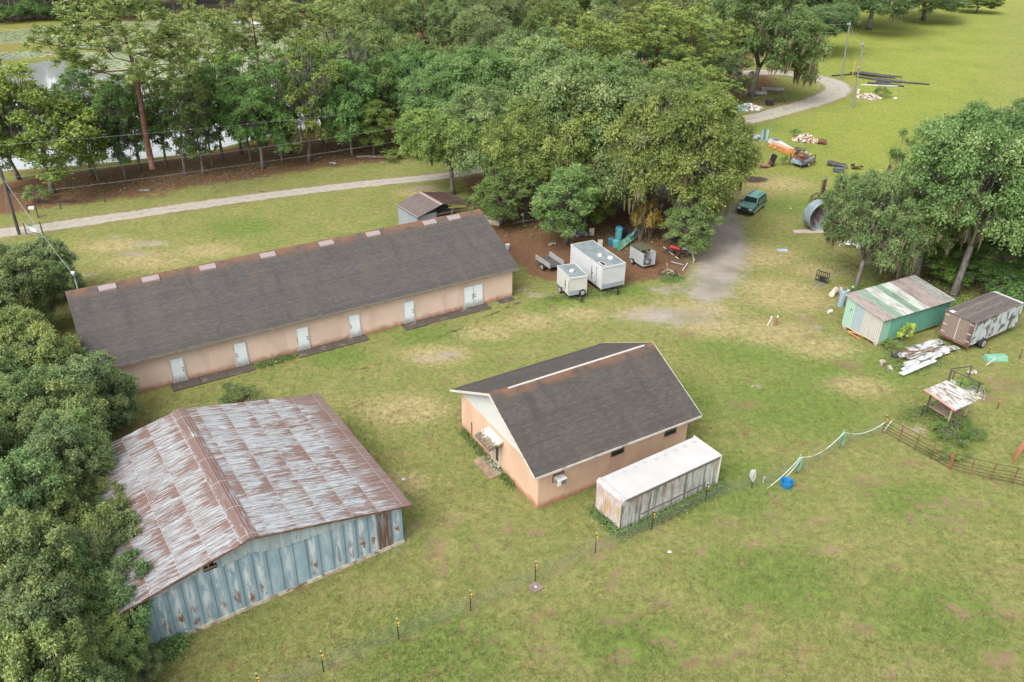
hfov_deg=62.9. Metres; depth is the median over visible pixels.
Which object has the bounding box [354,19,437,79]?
oak tree
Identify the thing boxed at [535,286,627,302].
weeds
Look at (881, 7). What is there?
oak tree
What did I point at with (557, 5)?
tree
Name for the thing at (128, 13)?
shrub
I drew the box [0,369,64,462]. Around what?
broadleaf tree
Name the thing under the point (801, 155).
iron scrap
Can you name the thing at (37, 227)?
power cable
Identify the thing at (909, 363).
siding sheet
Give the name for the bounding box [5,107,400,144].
power cable
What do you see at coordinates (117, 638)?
broadleaf tree
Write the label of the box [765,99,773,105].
black bin
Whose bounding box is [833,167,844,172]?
grey engine box
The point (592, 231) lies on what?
white chair
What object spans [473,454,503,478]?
concrete stoop
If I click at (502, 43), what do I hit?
oak tree
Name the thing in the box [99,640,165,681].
broadleaf tree
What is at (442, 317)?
concrete step
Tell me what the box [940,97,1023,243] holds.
oak tree
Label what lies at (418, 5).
oak tree
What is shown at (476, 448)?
weeds
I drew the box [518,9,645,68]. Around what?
pine tree
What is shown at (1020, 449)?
red gate
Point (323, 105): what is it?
broadleaf tree
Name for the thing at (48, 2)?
shrub
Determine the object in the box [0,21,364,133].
lily pads
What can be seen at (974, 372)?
stone heap
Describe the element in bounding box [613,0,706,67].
pine tree
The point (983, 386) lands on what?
shrub
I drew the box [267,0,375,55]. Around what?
pine tree
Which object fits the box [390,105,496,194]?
oak tree
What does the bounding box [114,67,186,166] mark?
slender tree
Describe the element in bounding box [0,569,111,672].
broadleaf tree
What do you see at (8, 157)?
slender tree
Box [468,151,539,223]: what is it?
broadleaf tree
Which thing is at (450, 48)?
oak tree
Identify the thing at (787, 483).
blue tub
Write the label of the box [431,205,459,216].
stacked lumber
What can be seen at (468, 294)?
door
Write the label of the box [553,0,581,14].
oak tree
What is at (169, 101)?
slender tree
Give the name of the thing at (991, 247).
broadleaf tree
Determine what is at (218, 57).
slender tree
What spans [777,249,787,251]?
blue bag
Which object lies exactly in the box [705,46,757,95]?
slender tree
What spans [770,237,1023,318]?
ground cover
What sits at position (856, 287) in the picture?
shrub
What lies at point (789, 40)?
oak tree
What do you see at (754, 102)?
ground cover
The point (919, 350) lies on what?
wood strip
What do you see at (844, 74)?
timber pole
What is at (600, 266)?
cargo trailer
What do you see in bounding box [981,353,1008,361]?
feed trough
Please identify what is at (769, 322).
short post
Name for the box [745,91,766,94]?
metal trough
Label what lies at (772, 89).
metal trough
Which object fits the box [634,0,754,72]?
pine tree
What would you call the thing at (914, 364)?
siding sheet
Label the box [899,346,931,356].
siding sheet
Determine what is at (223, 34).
pine tree
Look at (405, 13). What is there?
oak tree
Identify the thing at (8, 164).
slender tree
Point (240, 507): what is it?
tin barn
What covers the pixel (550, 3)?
oak tree
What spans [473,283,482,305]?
door
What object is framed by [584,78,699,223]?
oak tree
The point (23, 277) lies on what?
broadleaf tree
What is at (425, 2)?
pine tree
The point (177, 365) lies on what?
door
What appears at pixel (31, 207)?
letterbox
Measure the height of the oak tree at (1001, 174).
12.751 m
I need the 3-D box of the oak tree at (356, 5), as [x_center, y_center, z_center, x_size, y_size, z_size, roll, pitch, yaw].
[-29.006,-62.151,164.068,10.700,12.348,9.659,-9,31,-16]
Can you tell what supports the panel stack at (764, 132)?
on the ground at (960, 58)
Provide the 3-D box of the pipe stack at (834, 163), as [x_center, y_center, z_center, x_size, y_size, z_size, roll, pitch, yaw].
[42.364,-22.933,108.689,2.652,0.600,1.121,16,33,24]
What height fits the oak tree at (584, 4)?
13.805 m
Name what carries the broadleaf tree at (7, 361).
on the ground at (960, 58)
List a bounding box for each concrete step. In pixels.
[171,364,254,391]
[296,334,368,357]
[401,303,491,330]
[497,297,514,303]
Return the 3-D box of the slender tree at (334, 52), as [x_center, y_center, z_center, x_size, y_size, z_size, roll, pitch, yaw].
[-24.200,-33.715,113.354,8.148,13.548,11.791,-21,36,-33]
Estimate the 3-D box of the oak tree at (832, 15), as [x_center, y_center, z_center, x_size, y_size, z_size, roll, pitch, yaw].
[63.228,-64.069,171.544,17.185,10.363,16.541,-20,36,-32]
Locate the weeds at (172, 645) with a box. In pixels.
[141,628,197,674]
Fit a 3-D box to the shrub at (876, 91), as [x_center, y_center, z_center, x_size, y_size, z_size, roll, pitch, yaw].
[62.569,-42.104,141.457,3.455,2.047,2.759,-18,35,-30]
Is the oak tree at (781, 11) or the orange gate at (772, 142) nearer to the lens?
the orange gate at (772, 142)
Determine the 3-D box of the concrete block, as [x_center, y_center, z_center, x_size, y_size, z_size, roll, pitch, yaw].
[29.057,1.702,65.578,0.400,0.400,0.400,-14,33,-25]
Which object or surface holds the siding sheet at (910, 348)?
on the ground at (960, 58)
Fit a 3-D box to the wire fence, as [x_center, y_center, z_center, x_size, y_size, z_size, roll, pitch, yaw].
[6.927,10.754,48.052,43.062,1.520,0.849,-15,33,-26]
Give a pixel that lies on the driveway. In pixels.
(831, 91)
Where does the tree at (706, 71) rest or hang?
on the ground at (960, 58)
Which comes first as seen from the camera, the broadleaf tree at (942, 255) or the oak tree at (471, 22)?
the broadleaf tree at (942, 255)
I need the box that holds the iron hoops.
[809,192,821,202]
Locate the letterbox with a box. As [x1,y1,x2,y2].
[28,198,38,217]
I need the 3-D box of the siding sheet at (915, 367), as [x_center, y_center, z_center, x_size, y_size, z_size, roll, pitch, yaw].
[31.535,2.004,64.936,4.097,0.070,0.440,-16,34,-27]
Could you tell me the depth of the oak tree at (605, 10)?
142.79 m
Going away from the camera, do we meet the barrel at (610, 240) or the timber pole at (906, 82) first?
the barrel at (610, 240)
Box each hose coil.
[750,469,755,481]
[796,456,801,470]
[839,432,845,445]
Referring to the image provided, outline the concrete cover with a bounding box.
[528,581,543,593]
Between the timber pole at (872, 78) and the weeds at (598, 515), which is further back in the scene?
the timber pole at (872, 78)
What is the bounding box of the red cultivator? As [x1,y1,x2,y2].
[664,245,688,257]
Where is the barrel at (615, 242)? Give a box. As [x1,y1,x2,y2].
[612,239,620,247]
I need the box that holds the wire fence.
[256,414,887,681]
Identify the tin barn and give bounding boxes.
[83,393,411,644]
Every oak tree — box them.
[32,0,72,5]
[312,0,344,37]
[331,0,367,31]
[338,0,385,39]
[353,6,411,53]
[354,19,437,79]
[374,44,451,117]
[387,0,424,36]
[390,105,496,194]
[395,59,492,123]
[410,0,456,44]
[424,0,467,46]
[429,43,460,56]
[430,40,519,97]
[435,82,535,198]
[444,0,475,8]
[448,5,502,52]
[462,0,525,28]
[472,15,516,53]
[472,104,577,212]
[477,37,598,115]
[481,26,529,80]
[502,35,549,77]
[504,85,621,187]
[507,0,538,29]
[507,57,627,123]
[519,1,575,40]
[522,1,579,28]
[529,52,702,207]
[530,23,579,49]
[531,0,580,33]
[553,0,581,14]
[569,48,631,71]
[572,19,638,63]
[575,2,636,46]
[576,0,591,15]
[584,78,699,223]
[589,0,627,21]
[591,49,661,121]
[602,86,764,242]
[611,23,687,71]
[623,0,642,17]
[628,0,662,30]
[643,63,709,189]
[646,67,736,123]
[653,21,708,72]
[665,0,717,23]
[695,120,748,207]
[699,22,738,77]
[700,13,727,40]
[709,0,834,96]
[750,2,794,25]
[790,2,861,47]
[795,0,828,11]
[805,0,882,16]
[818,166,933,290]
[826,0,922,29]
[869,161,997,277]
[894,95,1023,296]
[908,0,969,20]
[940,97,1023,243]
[985,163,1023,292]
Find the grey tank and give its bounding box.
[837,289,847,306]
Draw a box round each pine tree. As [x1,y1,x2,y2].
[17,0,223,169]
[152,1,242,130]
[204,0,308,79]
[249,0,351,62]
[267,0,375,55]
[363,0,402,22]
[413,0,438,42]
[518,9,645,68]
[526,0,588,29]
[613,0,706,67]
[617,0,654,24]
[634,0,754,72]
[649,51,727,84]
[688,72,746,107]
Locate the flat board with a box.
[792,229,822,232]
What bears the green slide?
on the ground at (960, 58)
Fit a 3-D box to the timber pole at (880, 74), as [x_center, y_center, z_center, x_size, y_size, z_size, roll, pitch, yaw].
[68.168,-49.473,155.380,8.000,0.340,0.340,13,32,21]
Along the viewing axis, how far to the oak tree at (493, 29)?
143.88 m
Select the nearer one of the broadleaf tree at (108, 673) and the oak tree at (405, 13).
the broadleaf tree at (108, 673)
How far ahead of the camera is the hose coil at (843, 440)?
55.60 m
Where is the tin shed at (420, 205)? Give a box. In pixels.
[396,191,481,224]
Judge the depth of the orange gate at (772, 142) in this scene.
114.18 m
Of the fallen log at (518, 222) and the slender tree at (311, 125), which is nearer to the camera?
the fallen log at (518, 222)
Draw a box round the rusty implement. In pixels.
[818,177,826,198]
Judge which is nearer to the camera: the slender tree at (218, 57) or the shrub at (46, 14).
the slender tree at (218, 57)
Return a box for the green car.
[736,190,766,214]
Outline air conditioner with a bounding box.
[552,471,566,486]
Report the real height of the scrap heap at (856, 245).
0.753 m
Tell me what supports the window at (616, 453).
in the peach house
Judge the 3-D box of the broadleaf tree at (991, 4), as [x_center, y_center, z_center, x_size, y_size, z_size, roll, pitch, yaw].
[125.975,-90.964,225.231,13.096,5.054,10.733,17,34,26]
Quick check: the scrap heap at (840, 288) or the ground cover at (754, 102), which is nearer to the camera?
the scrap heap at (840, 288)
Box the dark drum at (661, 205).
[651,202,663,211]
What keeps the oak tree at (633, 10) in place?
on the ground at (960, 58)
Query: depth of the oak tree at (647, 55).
136.62 m
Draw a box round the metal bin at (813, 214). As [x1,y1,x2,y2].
[803,199,831,230]
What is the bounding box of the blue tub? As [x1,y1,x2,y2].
[780,477,793,489]
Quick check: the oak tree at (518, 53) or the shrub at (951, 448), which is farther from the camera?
the oak tree at (518, 53)
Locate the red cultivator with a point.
(676, 249)
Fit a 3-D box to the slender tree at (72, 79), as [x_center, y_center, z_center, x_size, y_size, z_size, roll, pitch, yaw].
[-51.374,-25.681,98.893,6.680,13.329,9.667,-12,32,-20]
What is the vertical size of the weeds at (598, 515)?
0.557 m
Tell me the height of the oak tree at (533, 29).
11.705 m
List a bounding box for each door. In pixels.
[169,356,187,382]
[232,341,248,366]
[296,326,310,350]
[348,313,361,337]
[403,300,414,323]
[463,285,473,308]
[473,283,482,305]
[491,445,500,466]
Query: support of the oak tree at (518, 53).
on the ground at (960, 58)
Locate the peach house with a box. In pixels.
[449,342,701,508]
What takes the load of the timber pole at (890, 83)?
on the ground at (960, 58)
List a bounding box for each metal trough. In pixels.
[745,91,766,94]
[762,87,784,91]
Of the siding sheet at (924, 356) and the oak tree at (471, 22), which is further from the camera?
the oak tree at (471, 22)
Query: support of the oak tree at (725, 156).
on the ground at (960, 58)
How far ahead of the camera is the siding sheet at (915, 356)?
66.35 m
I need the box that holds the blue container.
[737,105,747,110]
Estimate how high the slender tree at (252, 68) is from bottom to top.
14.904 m
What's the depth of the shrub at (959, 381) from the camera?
61.94 m
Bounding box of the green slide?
[615,229,636,250]
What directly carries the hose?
hanging from the wire fence
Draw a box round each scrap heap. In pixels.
[574,231,591,236]
[835,240,859,247]
[838,286,857,293]
[850,163,863,168]
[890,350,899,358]
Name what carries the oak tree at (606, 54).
on the ground at (960, 58)
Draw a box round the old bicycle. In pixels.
[659,263,677,277]
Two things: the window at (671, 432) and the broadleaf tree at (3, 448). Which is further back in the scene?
the window at (671, 432)
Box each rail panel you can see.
[882,417,954,469]
[950,454,1023,484]
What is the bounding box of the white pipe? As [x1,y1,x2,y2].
[860,84,895,85]
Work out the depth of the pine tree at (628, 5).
165.72 m
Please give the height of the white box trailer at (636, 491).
2.463 m
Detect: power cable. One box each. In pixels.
[4,180,70,270]
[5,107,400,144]
[17,128,392,176]
[20,142,389,193]
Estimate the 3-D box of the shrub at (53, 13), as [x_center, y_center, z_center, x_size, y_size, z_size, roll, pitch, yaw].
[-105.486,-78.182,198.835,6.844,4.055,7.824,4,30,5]
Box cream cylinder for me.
[829,287,837,296]
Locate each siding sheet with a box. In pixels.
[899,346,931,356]
[899,359,936,375]
[901,360,921,370]
[903,361,915,366]
[905,344,940,350]
[907,349,932,358]
[915,339,942,347]
[915,352,949,359]
[916,345,934,349]
[925,347,954,354]
[929,353,942,360]
[934,345,959,350]
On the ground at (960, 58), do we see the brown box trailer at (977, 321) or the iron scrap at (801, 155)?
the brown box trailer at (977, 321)
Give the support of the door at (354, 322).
in the long building
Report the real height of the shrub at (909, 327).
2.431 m
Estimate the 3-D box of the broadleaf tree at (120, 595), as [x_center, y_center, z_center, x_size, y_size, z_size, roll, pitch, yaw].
[-20.344,12.378,39.905,7.018,6.409,5.254,-8,31,-14]
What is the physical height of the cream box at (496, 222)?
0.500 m
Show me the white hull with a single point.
(770, 140)
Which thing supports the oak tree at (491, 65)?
on the ground at (960, 58)
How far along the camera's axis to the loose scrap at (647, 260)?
80.51 m
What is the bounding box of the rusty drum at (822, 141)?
[818,138,826,144]
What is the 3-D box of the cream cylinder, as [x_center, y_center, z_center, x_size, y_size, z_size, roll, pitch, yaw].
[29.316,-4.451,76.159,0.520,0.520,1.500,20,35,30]
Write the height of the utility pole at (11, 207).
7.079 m
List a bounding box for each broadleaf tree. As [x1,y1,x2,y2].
[0,59,110,193]
[0,235,78,280]
[0,249,60,324]
[0,303,88,374]
[0,345,32,375]
[0,362,110,435]
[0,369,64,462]
[0,418,19,461]
[0,445,83,517]
[0,465,133,563]
[0,503,101,610]
[0,554,85,681]
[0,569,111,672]
[0,616,106,681]
[3,259,89,328]
[4,409,118,487]
[26,535,155,643]
[28,405,116,475]
[40,349,142,440]
[40,618,128,681]
[69,510,144,578]
[71,467,126,526]
[75,586,152,681]
[88,73,169,169]
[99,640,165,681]
[213,70,294,168]
[281,41,347,144]
[316,58,381,155]
[349,97,394,154]
[355,52,407,144]
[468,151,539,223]
[528,162,605,244]
[562,162,619,226]
[658,183,724,254]
[915,231,982,270]
[947,236,1023,284]
[957,0,1005,12]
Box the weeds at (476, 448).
[456,427,516,489]
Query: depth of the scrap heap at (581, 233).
87.29 m
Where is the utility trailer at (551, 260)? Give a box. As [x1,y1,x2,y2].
[535,251,563,270]
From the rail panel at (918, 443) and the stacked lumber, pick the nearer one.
the rail panel at (918, 443)
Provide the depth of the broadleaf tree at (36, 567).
36.16 m
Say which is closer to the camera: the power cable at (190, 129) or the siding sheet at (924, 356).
the siding sheet at (924, 356)
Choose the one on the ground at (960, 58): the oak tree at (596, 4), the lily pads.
the oak tree at (596, 4)
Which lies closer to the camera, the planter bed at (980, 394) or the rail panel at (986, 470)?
the rail panel at (986, 470)
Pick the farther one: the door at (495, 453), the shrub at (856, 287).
the shrub at (856, 287)
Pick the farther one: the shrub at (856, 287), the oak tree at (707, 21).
the oak tree at (707, 21)
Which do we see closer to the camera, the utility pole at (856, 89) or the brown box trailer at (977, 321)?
the brown box trailer at (977, 321)
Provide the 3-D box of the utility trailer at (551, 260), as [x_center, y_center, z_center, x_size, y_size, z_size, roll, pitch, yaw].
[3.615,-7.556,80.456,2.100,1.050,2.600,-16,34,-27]
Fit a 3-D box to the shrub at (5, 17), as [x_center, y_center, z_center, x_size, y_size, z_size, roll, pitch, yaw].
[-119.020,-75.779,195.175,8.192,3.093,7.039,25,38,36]
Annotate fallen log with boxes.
[356,154,386,157]
[512,217,533,224]
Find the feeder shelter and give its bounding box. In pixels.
[924,380,978,427]
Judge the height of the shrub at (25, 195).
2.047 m
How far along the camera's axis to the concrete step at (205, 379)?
62.72 m
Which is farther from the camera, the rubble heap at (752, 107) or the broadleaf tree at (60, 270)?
the rubble heap at (752, 107)
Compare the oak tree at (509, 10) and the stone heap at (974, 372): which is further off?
the oak tree at (509, 10)
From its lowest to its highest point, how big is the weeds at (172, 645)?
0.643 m
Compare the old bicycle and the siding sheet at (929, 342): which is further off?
the old bicycle
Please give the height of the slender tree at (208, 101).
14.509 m
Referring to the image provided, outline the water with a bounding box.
[0,20,413,170]
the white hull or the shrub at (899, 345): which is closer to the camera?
the shrub at (899, 345)
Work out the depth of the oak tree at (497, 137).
87.03 m
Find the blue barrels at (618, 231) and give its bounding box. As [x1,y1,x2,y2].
[615,226,622,240]
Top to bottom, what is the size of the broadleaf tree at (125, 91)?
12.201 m
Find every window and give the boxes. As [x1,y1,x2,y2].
[610,447,624,459]
[663,427,676,438]
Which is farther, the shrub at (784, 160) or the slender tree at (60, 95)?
the shrub at (784, 160)
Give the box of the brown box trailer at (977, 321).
[938,291,1023,347]
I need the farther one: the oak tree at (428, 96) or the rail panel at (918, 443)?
the oak tree at (428, 96)
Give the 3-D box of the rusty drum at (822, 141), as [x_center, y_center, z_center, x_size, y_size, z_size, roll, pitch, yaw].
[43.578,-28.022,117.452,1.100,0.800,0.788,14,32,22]
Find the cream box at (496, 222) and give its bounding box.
[485,216,501,225]
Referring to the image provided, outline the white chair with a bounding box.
[589,228,593,235]
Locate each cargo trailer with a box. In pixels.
[557,263,587,302]
[570,240,625,294]
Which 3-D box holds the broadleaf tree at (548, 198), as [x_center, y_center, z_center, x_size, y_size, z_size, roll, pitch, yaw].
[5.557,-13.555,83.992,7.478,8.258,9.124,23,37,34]
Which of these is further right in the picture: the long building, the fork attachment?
the fork attachment
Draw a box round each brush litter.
[53,162,269,193]
[270,138,423,165]
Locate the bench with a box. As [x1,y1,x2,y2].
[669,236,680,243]
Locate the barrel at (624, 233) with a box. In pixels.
[621,226,626,238]
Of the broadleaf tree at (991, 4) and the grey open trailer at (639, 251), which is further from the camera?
the broadleaf tree at (991, 4)
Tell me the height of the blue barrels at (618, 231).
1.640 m
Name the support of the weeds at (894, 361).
on the ground at (960, 58)
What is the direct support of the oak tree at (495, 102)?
on the ground at (960, 58)
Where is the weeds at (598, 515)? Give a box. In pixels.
[582,478,732,542]
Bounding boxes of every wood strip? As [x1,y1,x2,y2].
[898,351,934,351]
[904,346,933,354]
[908,346,941,357]
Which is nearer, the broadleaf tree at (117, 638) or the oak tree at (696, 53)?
the broadleaf tree at (117, 638)
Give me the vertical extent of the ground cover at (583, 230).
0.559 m
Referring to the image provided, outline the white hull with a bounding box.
[768,138,793,150]
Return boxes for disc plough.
[759,153,777,167]
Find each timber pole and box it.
[831,73,856,75]
[855,75,890,82]
[856,72,901,77]
[861,72,894,78]
[867,82,890,84]
[876,79,929,84]
[876,81,903,86]
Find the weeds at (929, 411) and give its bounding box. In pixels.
[884,398,979,453]
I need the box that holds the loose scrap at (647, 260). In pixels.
[643,256,652,264]
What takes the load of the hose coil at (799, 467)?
hanging from the wire fence
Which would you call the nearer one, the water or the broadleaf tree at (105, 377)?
the broadleaf tree at (105, 377)
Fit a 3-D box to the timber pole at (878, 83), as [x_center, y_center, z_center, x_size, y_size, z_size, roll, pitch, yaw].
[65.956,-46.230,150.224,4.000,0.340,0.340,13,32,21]
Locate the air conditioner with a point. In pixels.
(559, 479)
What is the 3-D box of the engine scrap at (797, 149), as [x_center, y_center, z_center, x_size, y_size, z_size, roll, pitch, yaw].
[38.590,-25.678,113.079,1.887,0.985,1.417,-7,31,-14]
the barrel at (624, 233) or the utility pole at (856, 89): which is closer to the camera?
the barrel at (624, 233)
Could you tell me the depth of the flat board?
89.29 m
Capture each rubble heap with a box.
[741,103,763,110]
[791,133,817,142]
[855,93,881,99]
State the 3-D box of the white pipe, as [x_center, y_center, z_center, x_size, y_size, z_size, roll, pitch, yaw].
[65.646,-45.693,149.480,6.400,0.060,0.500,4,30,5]
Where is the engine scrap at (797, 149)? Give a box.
[791,147,804,154]
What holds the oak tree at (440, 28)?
on the ground at (960, 58)
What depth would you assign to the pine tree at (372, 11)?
150.26 m
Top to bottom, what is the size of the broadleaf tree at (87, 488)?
4.826 m
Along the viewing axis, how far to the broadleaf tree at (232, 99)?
100.53 m
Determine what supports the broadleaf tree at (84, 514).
on the ground at (960, 58)
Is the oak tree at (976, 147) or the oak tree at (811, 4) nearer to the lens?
the oak tree at (976, 147)
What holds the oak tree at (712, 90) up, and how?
on the ground at (960, 58)
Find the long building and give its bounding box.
[65,209,518,395]
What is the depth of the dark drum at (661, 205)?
92.95 m
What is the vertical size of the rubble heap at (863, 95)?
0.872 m
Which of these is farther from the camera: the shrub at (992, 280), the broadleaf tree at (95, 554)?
the shrub at (992, 280)
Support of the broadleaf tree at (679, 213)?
on the ground at (960, 58)
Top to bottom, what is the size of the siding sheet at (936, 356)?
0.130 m
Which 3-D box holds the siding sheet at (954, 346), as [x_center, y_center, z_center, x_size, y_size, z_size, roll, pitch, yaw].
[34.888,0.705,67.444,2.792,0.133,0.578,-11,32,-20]
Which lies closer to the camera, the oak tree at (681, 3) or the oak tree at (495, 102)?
the oak tree at (495, 102)
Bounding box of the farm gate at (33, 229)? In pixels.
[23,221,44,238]
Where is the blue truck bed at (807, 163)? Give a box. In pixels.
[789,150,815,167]
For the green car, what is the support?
on the ground at (960, 58)
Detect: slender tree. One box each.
[0,56,51,179]
[0,105,17,190]
[46,65,97,175]
[49,87,118,180]
[74,81,153,179]
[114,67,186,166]
[142,78,211,174]
[166,77,221,174]
[174,64,252,160]
[182,51,224,166]
[201,46,263,153]
[215,57,270,161]
[238,59,307,161]
[244,38,320,153]
[264,35,344,162]
[303,40,360,140]
[328,22,390,143]
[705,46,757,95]
[871,126,916,260]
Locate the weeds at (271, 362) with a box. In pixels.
[251,351,301,369]
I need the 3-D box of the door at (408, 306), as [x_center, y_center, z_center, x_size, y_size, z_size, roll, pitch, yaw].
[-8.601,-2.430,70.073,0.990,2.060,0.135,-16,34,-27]
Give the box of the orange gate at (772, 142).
[768,141,795,155]
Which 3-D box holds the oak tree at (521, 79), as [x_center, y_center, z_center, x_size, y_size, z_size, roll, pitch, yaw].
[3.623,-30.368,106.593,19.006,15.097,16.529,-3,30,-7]
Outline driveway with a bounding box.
[0,69,856,239]
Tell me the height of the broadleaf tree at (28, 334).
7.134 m
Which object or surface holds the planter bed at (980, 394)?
on the ground at (960, 58)
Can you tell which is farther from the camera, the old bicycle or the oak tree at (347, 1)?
the oak tree at (347, 1)
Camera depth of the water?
147.62 m
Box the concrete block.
[879,359,886,365]
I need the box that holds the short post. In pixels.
[767,316,773,325]
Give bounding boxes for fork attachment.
[813,270,829,286]
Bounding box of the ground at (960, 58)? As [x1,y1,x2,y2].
[0,0,1023,681]
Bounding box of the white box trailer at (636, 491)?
[594,436,721,528]
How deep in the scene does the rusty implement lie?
97.02 m
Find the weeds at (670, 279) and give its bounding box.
[650,273,689,284]
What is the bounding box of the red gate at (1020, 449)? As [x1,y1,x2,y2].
[1012,441,1023,462]
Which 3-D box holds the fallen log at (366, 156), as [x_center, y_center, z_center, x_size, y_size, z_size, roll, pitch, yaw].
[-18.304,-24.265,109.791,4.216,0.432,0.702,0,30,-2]
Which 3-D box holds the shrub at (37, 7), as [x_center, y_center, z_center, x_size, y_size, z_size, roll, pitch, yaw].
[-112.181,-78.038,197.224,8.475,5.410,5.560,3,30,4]
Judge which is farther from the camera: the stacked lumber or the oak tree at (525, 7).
the oak tree at (525, 7)
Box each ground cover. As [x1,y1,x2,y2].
[5,133,434,215]
[457,205,724,269]
[727,84,819,115]
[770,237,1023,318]
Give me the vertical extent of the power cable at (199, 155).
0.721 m
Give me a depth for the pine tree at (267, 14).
115.18 m
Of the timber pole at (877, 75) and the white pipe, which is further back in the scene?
the timber pole at (877, 75)
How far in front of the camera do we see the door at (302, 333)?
65.94 m
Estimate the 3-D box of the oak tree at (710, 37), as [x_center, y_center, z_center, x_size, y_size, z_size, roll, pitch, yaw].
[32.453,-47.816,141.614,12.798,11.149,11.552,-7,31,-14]
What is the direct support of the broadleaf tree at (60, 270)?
on the ground at (960, 58)
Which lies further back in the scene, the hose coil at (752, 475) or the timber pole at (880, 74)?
the timber pole at (880, 74)
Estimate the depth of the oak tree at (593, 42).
136.26 m
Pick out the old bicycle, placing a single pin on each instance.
(673, 275)
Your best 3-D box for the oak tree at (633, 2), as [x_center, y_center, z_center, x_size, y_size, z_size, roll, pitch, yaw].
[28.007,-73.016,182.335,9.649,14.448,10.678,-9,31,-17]
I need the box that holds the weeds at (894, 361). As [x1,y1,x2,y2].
[879,347,959,376]
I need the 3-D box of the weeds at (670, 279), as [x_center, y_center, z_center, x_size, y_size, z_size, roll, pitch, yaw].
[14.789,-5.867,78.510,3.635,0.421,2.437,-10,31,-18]
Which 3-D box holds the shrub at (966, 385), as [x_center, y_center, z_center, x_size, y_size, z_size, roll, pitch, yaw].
[33.950,3.244,61.946,1.159,0.819,1.451,15,33,23]
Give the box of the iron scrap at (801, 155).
[791,153,814,161]
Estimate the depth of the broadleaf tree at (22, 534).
38.40 m
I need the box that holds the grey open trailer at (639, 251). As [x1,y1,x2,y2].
[629,242,657,266]
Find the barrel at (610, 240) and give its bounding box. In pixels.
[608,237,614,245]
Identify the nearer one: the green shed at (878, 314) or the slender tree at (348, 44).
the green shed at (878, 314)
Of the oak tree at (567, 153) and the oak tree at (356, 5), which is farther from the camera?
the oak tree at (356, 5)
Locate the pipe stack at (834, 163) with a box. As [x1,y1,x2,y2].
[827,160,847,166]
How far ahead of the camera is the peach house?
52.57 m
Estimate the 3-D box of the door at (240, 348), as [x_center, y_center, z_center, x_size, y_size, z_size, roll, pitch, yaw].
[-20.647,1.022,63.760,0.990,2.060,0.135,-16,34,-27]
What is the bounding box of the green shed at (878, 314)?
[842,275,955,343]
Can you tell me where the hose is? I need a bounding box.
[768,422,884,487]
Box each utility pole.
[0,167,20,234]
[840,21,850,79]
[852,41,863,107]
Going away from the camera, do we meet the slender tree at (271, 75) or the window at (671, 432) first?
the window at (671, 432)
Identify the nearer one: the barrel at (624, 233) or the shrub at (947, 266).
the shrub at (947, 266)
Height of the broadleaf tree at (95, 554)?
5.246 m
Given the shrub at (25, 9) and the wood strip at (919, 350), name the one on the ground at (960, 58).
the shrub at (25, 9)
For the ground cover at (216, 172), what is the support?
on the ground at (960, 58)
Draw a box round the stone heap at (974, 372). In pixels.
[966,370,977,373]
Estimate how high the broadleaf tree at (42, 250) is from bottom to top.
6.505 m
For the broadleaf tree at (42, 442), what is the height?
7.553 m
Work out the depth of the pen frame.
62.55 m
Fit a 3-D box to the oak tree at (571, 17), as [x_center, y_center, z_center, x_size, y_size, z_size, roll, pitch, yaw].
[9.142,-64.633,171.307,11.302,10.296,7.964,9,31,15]
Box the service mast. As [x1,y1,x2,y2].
[71,271,77,288]
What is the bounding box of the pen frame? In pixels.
[948,366,980,392]
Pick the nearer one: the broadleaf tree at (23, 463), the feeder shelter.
the broadleaf tree at (23, 463)
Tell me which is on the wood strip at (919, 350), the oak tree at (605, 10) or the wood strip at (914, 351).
the wood strip at (914, 351)
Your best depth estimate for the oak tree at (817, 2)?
199.54 m
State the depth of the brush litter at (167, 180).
100.14 m
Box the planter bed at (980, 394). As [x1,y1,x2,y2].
[950,380,985,399]
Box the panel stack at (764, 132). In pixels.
[758,128,771,140]
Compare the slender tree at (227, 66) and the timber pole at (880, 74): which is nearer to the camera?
the slender tree at (227, 66)
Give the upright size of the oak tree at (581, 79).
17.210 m
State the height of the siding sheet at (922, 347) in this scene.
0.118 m
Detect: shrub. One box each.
[0,3,8,20]
[0,6,25,22]
[0,10,15,22]
[9,3,36,20]
[20,0,51,20]
[21,184,53,202]
[26,7,49,19]
[37,0,55,18]
[40,8,51,19]
[49,5,80,15]
[52,5,88,17]
[119,8,139,18]
[142,0,163,9]
[217,382,266,403]
[380,146,405,160]
[464,194,480,209]
[524,213,537,218]
[629,200,657,242]
[641,198,663,238]
[779,155,788,162]
[790,128,800,135]
[846,284,864,292]
[873,85,892,96]
[881,337,905,348]
[897,322,915,342]
[922,255,972,286]
[926,445,972,459]
[928,412,988,445]
[951,296,973,304]
[955,379,966,386]
[963,377,977,389]
[964,260,1023,297]
[974,378,990,389]
[986,279,1023,301]

